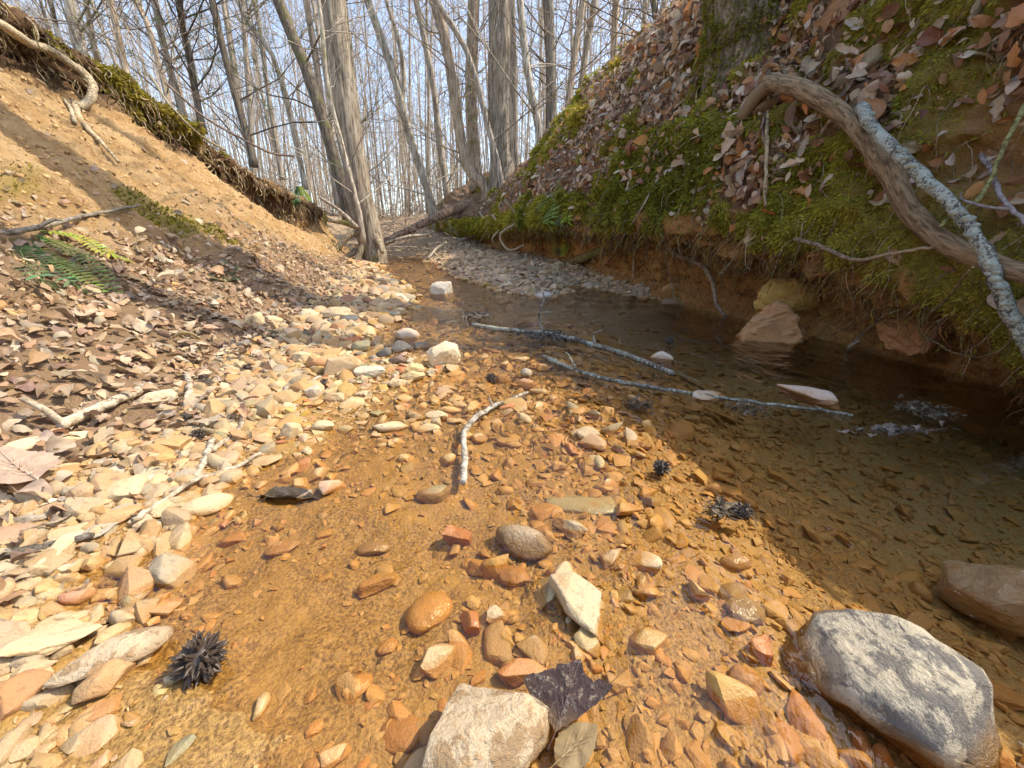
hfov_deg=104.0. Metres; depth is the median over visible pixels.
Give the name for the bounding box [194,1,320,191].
tree
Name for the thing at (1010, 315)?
fallen branch
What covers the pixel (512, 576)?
stone
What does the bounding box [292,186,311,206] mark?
fern
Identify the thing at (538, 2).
tree
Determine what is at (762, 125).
leaf
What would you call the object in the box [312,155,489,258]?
brush
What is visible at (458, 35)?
tree
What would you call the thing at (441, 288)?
boulder
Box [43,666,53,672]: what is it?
stone
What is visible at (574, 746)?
leaf
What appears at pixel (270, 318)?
stone
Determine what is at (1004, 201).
twig
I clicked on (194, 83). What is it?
tree
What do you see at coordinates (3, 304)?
soil crumbs
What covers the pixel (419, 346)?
stone
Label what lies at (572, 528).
stone
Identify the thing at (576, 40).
tree
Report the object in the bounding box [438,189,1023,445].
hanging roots
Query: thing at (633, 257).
twig
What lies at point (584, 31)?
tree
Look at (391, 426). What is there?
stone
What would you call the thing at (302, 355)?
stone
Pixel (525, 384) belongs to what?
stone
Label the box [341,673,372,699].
stone
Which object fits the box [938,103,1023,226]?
twig
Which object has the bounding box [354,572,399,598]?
stone
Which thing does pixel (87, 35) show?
tree
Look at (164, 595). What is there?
stone
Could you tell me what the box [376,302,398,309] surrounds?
stone
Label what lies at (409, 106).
tree
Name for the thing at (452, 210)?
fallen log
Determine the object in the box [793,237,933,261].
root
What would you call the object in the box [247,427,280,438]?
stone
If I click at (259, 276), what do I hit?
stone
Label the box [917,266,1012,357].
root
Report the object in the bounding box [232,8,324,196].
tree
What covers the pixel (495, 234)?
root
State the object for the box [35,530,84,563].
stone
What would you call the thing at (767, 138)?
twig
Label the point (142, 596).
stone
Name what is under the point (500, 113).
tree
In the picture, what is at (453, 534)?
stone
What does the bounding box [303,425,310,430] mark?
stone
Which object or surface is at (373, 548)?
stone
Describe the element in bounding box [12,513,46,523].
stone
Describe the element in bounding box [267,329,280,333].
stone
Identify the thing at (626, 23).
tree
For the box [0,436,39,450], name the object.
stone
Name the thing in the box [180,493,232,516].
stone
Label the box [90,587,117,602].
stone
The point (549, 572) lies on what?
stone
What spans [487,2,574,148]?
tree
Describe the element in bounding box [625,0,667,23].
tree
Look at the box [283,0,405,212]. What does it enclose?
tree
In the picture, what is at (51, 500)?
stone
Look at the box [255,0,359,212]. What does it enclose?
tree
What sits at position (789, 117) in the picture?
leaf
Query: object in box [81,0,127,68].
tree
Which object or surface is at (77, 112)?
root
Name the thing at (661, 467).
gum ball
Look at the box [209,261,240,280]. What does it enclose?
fern
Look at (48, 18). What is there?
tree
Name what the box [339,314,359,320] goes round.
stone
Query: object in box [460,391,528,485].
stick
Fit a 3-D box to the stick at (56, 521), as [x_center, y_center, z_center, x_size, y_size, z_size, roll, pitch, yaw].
[-0.553,0.163,0.491,0.009,0.009,0.068,6,20,18]
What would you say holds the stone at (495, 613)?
on the stream bed
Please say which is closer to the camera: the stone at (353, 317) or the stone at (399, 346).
the stone at (399, 346)
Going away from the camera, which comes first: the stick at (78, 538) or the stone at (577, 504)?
the stick at (78, 538)
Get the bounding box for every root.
[0,19,98,110]
[62,99,77,124]
[70,99,119,162]
[479,211,487,242]
[491,214,505,250]
[499,199,524,250]
[559,243,622,264]
[662,241,728,319]
[664,252,684,329]
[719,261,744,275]
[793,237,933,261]
[844,316,880,350]
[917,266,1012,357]
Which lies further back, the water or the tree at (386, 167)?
the tree at (386, 167)
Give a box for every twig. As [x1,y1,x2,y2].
[607,175,660,262]
[632,219,634,278]
[674,374,705,389]
[763,95,769,206]
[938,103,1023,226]
[959,153,1023,226]
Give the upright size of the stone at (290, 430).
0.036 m
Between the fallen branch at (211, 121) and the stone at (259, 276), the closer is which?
the stone at (259, 276)
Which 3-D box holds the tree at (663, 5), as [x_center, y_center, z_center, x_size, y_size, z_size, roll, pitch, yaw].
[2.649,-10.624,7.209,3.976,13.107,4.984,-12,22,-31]
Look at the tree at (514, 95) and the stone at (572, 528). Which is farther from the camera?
the tree at (514, 95)
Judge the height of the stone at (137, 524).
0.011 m
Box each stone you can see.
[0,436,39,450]
[0,618,102,656]
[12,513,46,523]
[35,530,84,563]
[36,498,56,506]
[40,711,64,726]
[43,626,173,687]
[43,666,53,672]
[49,463,76,471]
[60,431,88,441]
[67,698,105,735]
[84,503,134,537]
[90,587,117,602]
[102,560,114,570]
[119,591,149,608]
[131,518,152,528]
[138,389,179,406]
[145,474,154,482]
[153,592,170,600]
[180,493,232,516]
[217,530,246,547]
[236,339,251,345]
[243,312,264,326]
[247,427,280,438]
[251,274,264,280]
[263,539,300,557]
[264,315,282,324]
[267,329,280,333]
[280,422,302,440]
[280,462,299,476]
[283,327,297,333]
[290,351,311,360]
[298,309,318,316]
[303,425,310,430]
[304,385,321,396]
[305,354,337,367]
[312,420,333,430]
[320,306,350,317]
[323,356,363,375]
[324,392,343,401]
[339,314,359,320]
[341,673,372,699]
[351,340,369,351]
[353,365,385,377]
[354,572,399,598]
[356,541,390,555]
[371,421,407,432]
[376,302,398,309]
[376,347,391,357]
[376,638,397,655]
[381,714,419,754]
[387,378,405,386]
[388,356,405,363]
[392,340,412,352]
[394,293,408,301]
[394,328,419,343]
[400,371,425,381]
[404,363,424,372]
[405,591,452,634]
[413,342,429,350]
[415,423,440,433]
[416,485,450,503]
[420,643,456,679]
[424,410,448,419]
[426,341,460,366]
[439,406,461,413]
[441,524,471,546]
[460,610,479,634]
[466,558,482,576]
[471,433,485,443]
[486,605,508,623]
[496,437,521,448]
[496,524,552,560]
[497,658,546,687]
[498,565,529,587]
[515,378,538,389]
[520,368,531,377]
[536,291,551,303]
[540,529,557,542]
[545,568,555,576]
[546,495,615,514]
[548,571,603,644]
[553,517,587,539]
[576,426,600,439]
[599,548,621,569]
[616,406,646,415]
[648,351,674,367]
[653,649,665,664]
[660,299,680,312]
[692,390,726,402]
[717,582,747,600]
[719,552,751,570]
[724,598,765,624]
[727,664,763,695]
[747,633,773,666]
[776,384,840,409]
[989,679,1023,710]
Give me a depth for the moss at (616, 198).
1.52 m
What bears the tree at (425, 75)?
on the ground at (329, 213)
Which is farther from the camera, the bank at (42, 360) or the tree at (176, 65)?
the tree at (176, 65)
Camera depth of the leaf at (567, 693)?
0.31 m
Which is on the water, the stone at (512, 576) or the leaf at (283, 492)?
the leaf at (283, 492)
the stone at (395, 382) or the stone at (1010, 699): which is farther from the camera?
the stone at (395, 382)
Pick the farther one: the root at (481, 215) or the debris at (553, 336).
the root at (481, 215)
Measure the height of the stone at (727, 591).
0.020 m
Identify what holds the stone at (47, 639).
on the stream bed
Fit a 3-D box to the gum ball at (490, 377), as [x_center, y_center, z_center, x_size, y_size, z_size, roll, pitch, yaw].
[-0.054,-0.016,1.019,0.030,0.032,0.031,0,19,0]
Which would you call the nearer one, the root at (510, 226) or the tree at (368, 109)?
the root at (510, 226)
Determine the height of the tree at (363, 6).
11.637 m
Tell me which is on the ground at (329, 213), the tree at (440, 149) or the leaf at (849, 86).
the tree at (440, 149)
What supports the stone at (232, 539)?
on the stream bed
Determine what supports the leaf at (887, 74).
on the bank at (976, 122)
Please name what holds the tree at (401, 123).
on the ground at (329, 213)
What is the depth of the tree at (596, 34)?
8.14 m
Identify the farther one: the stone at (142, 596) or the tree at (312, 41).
the tree at (312, 41)
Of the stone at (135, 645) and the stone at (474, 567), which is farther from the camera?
the stone at (474, 567)
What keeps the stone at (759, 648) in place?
on the stream bed
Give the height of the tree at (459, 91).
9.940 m
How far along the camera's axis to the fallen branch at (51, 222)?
1.23 m
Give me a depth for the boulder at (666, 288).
2.21 m
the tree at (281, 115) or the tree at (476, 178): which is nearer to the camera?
the tree at (476, 178)
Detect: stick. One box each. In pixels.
[0,532,94,559]
[18,382,154,428]
[20,514,71,531]
[130,452,261,522]
[182,371,193,417]
[193,437,215,476]
[212,414,244,451]
[267,368,302,418]
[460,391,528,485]
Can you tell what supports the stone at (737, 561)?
on the stream bed
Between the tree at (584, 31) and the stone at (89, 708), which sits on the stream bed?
the stone at (89, 708)
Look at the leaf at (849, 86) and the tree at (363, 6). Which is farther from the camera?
the tree at (363, 6)
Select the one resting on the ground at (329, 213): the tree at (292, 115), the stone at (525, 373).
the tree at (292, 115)
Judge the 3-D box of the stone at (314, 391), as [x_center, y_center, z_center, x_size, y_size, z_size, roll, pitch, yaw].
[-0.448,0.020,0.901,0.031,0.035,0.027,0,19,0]
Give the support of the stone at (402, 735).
on the stream bed
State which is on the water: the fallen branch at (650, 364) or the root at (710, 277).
the fallen branch at (650, 364)
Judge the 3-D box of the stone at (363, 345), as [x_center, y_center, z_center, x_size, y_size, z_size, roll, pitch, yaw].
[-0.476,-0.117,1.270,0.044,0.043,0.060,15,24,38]
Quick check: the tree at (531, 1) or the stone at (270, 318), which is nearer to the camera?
the stone at (270, 318)
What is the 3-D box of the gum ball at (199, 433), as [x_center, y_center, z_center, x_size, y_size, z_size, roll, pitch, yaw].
[-0.549,0.089,0.699,0.024,0.027,0.025,-7,20,-19]
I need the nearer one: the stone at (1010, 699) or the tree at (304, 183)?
the stone at (1010, 699)
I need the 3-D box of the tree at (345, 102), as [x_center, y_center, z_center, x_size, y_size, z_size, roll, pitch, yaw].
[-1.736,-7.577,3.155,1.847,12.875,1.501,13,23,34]
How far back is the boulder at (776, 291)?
1.44 m
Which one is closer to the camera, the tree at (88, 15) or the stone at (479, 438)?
the stone at (479, 438)
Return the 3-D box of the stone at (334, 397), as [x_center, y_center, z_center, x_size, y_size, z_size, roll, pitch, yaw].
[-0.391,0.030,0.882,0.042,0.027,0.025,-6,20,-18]
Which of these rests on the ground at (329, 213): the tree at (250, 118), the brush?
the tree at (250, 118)
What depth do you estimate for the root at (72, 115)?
2.15 m
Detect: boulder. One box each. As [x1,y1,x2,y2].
[421,683,549,767]
[429,281,453,300]
[662,283,679,292]
[730,300,808,359]
[753,275,822,312]
[781,609,1002,767]
[875,315,954,355]
[938,560,1023,637]
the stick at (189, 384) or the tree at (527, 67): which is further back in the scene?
the tree at (527, 67)
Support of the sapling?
on the ground at (329, 213)
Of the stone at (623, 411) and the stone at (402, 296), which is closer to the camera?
the stone at (623, 411)
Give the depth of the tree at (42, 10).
8.09 m
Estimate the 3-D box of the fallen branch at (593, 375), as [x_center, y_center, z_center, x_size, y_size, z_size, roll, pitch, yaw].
[0.368,-0.021,0.976,0.742,0.068,0.100,13,22,33]
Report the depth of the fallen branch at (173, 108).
3.24 m
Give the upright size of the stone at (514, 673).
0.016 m
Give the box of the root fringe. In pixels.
[471,230,1023,401]
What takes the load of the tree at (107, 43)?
on the ground at (329, 213)
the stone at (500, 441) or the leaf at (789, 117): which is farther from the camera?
the leaf at (789, 117)
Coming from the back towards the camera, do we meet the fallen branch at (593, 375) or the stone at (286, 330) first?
the stone at (286, 330)
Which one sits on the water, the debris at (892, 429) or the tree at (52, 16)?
the debris at (892, 429)
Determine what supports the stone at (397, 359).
on the stream bed
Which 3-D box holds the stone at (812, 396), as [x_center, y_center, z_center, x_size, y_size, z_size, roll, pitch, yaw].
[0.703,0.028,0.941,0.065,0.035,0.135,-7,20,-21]
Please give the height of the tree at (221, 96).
7.817 m
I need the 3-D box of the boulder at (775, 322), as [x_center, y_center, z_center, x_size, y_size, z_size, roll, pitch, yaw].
[0.929,-0.185,1.398,0.266,0.210,0.140,0,19,0]
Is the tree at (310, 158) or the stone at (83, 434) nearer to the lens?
the stone at (83, 434)
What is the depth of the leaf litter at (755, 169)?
1.73 m
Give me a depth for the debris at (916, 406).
0.83 m
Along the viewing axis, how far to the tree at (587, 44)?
6.23 m
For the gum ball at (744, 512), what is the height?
0.027 m
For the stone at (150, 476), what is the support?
on the stream bed
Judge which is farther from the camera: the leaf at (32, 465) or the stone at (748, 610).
the leaf at (32, 465)
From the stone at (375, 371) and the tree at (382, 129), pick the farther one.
the tree at (382, 129)
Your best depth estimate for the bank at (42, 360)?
1.50 m
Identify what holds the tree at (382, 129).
on the ground at (329, 213)
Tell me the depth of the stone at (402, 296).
2.18 m
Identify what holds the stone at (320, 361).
on the stream bed
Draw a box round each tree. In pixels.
[4,0,127,56]
[10,0,133,53]
[14,0,144,79]
[18,0,196,74]
[34,0,64,43]
[43,0,271,118]
[48,2,115,62]
[61,0,135,61]
[61,0,221,105]
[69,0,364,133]
[78,0,273,130]
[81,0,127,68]
[97,0,368,167]
[103,6,158,90]
[129,2,158,98]
[141,0,219,130]
[146,0,218,139]
[146,0,316,183]
[151,0,275,178]
[160,54,206,125]
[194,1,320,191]
[195,2,260,170]
[199,0,278,177]
[200,0,391,219]
[208,0,371,189]
[222,0,314,179]
[223,51,275,181]
[224,0,408,207]
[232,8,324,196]
[251,0,327,203]
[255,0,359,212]
[259,0,299,192]
[260,3,335,204]
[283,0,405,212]
[286,0,422,183]
[291,0,430,170]
[293,24,420,186]
[297,0,485,229]
[321,0,387,264]
[334,3,459,199]
[349,0,396,213]
[351,0,417,211]
[351,0,459,211]
[351,4,402,214]
[352,0,414,212]
[358,0,465,212]
[361,0,516,213]
[362,0,424,214]
[362,0,446,213]
[369,0,529,192]
[371,0,490,201]
[380,3,413,207]
[402,0,487,195]
[405,18,457,202]
[414,0,597,186]
[414,1,487,184]
[433,0,484,186]
[444,0,597,144]
[456,0,488,171]
[479,2,542,162]
[480,4,535,151]
[481,0,538,167]
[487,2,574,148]
[488,0,514,191]
[512,0,586,130]
[516,0,651,79]
[517,0,558,160]
[517,0,632,90]
[517,0,640,107]
[518,0,573,157]
[518,0,609,124]
[519,0,667,93]
[532,2,602,116]
[533,0,576,142]
[557,0,619,107]
[569,0,670,51]
[577,0,650,59]
[607,0,636,59]
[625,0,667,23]
[687,0,783,116]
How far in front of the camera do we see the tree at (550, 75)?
6.07 m
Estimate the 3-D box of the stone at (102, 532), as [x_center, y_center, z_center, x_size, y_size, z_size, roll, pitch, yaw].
[-0.509,0.172,0.504,0.036,0.009,0.068,0,19,0]
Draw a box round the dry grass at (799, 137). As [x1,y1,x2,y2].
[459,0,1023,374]
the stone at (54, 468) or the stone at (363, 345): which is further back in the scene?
the stone at (363, 345)
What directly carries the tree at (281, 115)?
on the ground at (329, 213)
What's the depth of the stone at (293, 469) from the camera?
0.63 m
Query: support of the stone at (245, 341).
on the stream bed
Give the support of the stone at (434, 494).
on the stream bed
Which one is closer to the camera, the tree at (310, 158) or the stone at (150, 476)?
the stone at (150, 476)
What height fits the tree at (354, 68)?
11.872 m
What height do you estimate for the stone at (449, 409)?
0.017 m
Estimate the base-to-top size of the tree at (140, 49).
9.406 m
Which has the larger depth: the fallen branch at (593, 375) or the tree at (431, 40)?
the tree at (431, 40)
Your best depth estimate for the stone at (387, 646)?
0.37 m
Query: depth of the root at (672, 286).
2.14 m
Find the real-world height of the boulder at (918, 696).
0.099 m
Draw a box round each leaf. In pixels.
[0,446,61,487]
[247,486,319,499]
[523,659,612,749]
[549,721,597,767]
[760,209,779,216]
[761,110,770,164]
[784,100,803,146]
[824,65,857,119]
[872,70,897,84]
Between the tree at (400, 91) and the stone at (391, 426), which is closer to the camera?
the stone at (391, 426)
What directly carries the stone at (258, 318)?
on the bank at (42, 360)
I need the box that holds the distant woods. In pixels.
[3,0,670,215]
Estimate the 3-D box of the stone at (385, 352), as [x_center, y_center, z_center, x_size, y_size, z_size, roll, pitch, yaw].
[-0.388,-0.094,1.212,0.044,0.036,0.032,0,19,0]
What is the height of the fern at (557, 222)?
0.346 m
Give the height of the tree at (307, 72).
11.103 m
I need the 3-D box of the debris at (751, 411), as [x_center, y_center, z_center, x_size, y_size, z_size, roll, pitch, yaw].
[0.502,0.053,0.843,0.102,0.030,0.107,0,19,0]
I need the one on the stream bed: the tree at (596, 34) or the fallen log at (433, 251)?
the fallen log at (433, 251)
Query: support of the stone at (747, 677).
on the stream bed
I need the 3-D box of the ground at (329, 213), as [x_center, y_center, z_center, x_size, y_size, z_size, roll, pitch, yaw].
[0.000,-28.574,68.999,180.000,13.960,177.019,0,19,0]
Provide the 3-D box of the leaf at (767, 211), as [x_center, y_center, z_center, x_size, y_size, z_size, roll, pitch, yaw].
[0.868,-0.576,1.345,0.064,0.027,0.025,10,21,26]
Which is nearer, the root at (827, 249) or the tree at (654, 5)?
the root at (827, 249)
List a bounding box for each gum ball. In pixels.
[166,628,228,691]
[189,427,206,440]
[242,363,252,370]
[320,378,328,387]
[485,372,495,382]
[653,459,671,479]
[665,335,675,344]
[733,501,757,526]
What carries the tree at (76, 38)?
on the ground at (329, 213)
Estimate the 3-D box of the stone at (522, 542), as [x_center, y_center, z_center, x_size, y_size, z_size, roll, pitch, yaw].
[0.013,0.193,0.491,0.076,0.034,0.045,14,23,37]
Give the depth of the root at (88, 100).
2.31 m
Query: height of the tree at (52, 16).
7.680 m
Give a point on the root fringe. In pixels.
(591, 262)
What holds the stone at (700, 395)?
on the stream bed
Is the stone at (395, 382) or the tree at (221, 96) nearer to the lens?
the stone at (395, 382)
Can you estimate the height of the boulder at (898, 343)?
0.112 m
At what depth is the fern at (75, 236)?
1.17 m
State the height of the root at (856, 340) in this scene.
0.130 m
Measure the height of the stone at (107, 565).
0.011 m
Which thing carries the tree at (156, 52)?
on the bank at (42, 360)
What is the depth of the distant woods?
17.16 m
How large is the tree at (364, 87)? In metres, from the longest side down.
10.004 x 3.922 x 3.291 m
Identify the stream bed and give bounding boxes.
[0,214,1023,767]
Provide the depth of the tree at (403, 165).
18.37 m
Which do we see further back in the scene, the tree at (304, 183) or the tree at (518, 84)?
the tree at (518, 84)
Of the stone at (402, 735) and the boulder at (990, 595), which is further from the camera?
the boulder at (990, 595)
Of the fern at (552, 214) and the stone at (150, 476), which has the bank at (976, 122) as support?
the fern at (552, 214)
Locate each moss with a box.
[0,24,328,261]
[433,0,1023,377]
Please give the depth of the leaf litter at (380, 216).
9.72 m
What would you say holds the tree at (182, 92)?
on the ground at (329, 213)
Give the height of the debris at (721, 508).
0.028 m
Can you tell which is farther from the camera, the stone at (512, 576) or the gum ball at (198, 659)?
the stone at (512, 576)
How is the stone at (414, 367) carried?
on the stream bed
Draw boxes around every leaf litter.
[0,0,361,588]
[46,264,384,432]
[322,207,411,219]
[440,0,1023,272]
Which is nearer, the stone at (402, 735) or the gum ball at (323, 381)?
the stone at (402, 735)
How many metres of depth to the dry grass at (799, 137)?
1.32 m
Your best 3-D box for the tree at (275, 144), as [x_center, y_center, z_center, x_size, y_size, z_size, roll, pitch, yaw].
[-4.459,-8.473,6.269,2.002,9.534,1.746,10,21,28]
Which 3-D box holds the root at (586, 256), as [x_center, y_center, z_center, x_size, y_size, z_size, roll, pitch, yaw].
[0.575,-0.962,3.084,0.110,0.243,1.337,-3,19,-10]
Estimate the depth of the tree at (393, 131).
18.88 m
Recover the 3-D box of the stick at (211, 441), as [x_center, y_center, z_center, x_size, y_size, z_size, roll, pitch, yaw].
[-0.491,0.117,0.642,0.016,0.020,0.118,-8,20,-23]
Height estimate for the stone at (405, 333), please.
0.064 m
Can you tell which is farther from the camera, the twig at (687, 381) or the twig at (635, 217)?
the twig at (635, 217)
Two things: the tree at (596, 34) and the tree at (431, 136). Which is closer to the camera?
the tree at (596, 34)
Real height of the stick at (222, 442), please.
0.044 m
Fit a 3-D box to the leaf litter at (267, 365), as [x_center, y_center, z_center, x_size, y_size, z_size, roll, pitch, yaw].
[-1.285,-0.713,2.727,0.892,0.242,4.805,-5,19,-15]
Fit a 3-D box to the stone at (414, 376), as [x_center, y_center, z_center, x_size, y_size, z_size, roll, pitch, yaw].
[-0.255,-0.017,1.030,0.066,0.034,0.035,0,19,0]
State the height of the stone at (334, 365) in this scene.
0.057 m
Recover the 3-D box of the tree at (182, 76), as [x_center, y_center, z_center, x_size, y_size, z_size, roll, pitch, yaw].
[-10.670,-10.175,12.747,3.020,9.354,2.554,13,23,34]
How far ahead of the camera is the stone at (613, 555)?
0.46 m
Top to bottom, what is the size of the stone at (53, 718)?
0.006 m
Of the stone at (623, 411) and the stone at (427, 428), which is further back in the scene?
the stone at (623, 411)
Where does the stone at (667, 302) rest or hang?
on the bank at (976, 122)
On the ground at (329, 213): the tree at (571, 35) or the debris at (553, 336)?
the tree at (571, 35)
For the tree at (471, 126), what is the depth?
6.43 m
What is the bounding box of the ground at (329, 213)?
[326,211,393,219]
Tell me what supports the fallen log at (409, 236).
on the brush
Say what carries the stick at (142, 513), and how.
on the stream bed
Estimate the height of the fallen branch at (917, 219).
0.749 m
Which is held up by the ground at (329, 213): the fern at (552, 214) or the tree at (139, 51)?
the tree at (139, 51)
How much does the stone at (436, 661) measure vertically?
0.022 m
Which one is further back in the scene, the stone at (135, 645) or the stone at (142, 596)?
the stone at (142, 596)
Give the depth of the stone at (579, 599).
0.39 m
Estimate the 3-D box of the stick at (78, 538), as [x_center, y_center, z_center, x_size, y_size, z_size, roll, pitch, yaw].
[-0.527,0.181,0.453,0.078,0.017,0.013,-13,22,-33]
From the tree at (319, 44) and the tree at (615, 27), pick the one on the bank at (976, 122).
the tree at (615, 27)
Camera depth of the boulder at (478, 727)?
0.27 m
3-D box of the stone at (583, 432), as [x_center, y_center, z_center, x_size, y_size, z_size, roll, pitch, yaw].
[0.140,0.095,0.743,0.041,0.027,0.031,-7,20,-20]
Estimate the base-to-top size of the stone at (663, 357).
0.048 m
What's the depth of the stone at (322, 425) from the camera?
0.75 m
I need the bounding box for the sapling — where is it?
[232,0,408,242]
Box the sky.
[4,0,669,215]
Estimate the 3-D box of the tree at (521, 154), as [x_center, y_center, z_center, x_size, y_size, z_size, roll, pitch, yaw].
[0.022,-11.684,14.518,3.515,10.088,2.810,-8,20,-22]
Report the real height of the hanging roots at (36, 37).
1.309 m
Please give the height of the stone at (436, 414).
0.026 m
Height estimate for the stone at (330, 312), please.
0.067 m
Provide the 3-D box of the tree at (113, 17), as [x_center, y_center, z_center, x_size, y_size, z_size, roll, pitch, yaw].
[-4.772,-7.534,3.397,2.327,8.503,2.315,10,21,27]
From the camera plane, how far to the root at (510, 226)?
4.08 m
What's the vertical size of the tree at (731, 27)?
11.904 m
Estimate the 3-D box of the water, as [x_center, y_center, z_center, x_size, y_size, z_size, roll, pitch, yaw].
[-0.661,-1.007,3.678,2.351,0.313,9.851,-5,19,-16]
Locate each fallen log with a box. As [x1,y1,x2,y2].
[319,196,358,228]
[383,197,475,245]
[385,233,429,243]
[426,242,446,259]
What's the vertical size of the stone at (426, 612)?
0.022 m
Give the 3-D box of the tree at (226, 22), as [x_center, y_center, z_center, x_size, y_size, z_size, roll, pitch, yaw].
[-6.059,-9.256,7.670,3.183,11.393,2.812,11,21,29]
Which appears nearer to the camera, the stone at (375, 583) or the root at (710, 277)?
the stone at (375, 583)
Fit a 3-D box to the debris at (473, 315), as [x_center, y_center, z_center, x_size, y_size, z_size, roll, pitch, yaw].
[-0.161,-0.307,1.807,0.159,0.054,0.135,8,20,22]
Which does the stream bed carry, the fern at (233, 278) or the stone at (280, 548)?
the stone at (280, 548)
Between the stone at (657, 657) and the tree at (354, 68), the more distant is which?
the tree at (354, 68)
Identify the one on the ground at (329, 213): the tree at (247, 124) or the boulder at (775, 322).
the tree at (247, 124)
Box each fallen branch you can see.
[0,204,140,236]
[148,74,225,150]
[164,82,294,156]
[471,292,674,376]
[541,352,852,415]
[736,72,1023,284]
[854,101,1023,358]
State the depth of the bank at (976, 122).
1.18 m
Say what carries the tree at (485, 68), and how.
on the ground at (329, 213)
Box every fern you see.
[10,230,133,295]
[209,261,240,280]
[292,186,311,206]
[537,173,561,257]
[553,211,574,256]
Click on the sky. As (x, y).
(273, 28)
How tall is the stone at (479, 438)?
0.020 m
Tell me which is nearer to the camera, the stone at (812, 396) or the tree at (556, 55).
the stone at (812, 396)
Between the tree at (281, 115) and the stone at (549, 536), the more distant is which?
the tree at (281, 115)
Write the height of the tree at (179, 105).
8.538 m
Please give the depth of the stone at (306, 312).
1.60 m
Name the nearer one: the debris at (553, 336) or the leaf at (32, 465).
the leaf at (32, 465)
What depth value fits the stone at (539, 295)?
2.33 m
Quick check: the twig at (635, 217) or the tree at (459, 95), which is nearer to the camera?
the twig at (635, 217)
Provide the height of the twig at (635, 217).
0.428 m
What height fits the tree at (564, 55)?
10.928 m
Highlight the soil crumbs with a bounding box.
[0,71,348,345]
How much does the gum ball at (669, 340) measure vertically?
0.038 m
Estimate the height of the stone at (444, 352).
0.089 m
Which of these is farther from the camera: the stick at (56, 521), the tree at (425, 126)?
the tree at (425, 126)
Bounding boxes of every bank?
[0,0,351,620]
[428,0,1023,458]
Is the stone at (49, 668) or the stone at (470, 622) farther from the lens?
the stone at (470, 622)
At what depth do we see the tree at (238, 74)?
18.20 m
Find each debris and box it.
[459,310,496,319]
[509,329,585,343]
[620,394,654,415]
[697,490,742,521]
[723,398,784,421]
[833,420,959,436]
[888,394,966,425]
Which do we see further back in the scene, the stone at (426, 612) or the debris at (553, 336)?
the debris at (553, 336)
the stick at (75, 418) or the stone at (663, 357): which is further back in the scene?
the stone at (663, 357)
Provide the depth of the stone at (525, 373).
1.05 m
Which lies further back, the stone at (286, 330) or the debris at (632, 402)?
the stone at (286, 330)
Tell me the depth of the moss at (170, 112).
2.75 m
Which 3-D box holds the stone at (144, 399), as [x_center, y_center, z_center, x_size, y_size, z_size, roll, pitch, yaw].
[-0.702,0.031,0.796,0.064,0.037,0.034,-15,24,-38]
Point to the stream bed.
(304, 612)
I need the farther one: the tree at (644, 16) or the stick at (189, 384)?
the tree at (644, 16)
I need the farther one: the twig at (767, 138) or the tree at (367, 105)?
the tree at (367, 105)
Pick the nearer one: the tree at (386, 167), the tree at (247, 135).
the tree at (247, 135)
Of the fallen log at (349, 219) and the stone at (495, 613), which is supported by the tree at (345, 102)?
the fallen log at (349, 219)
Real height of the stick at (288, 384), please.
0.053 m
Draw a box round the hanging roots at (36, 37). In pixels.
[0,0,333,229]

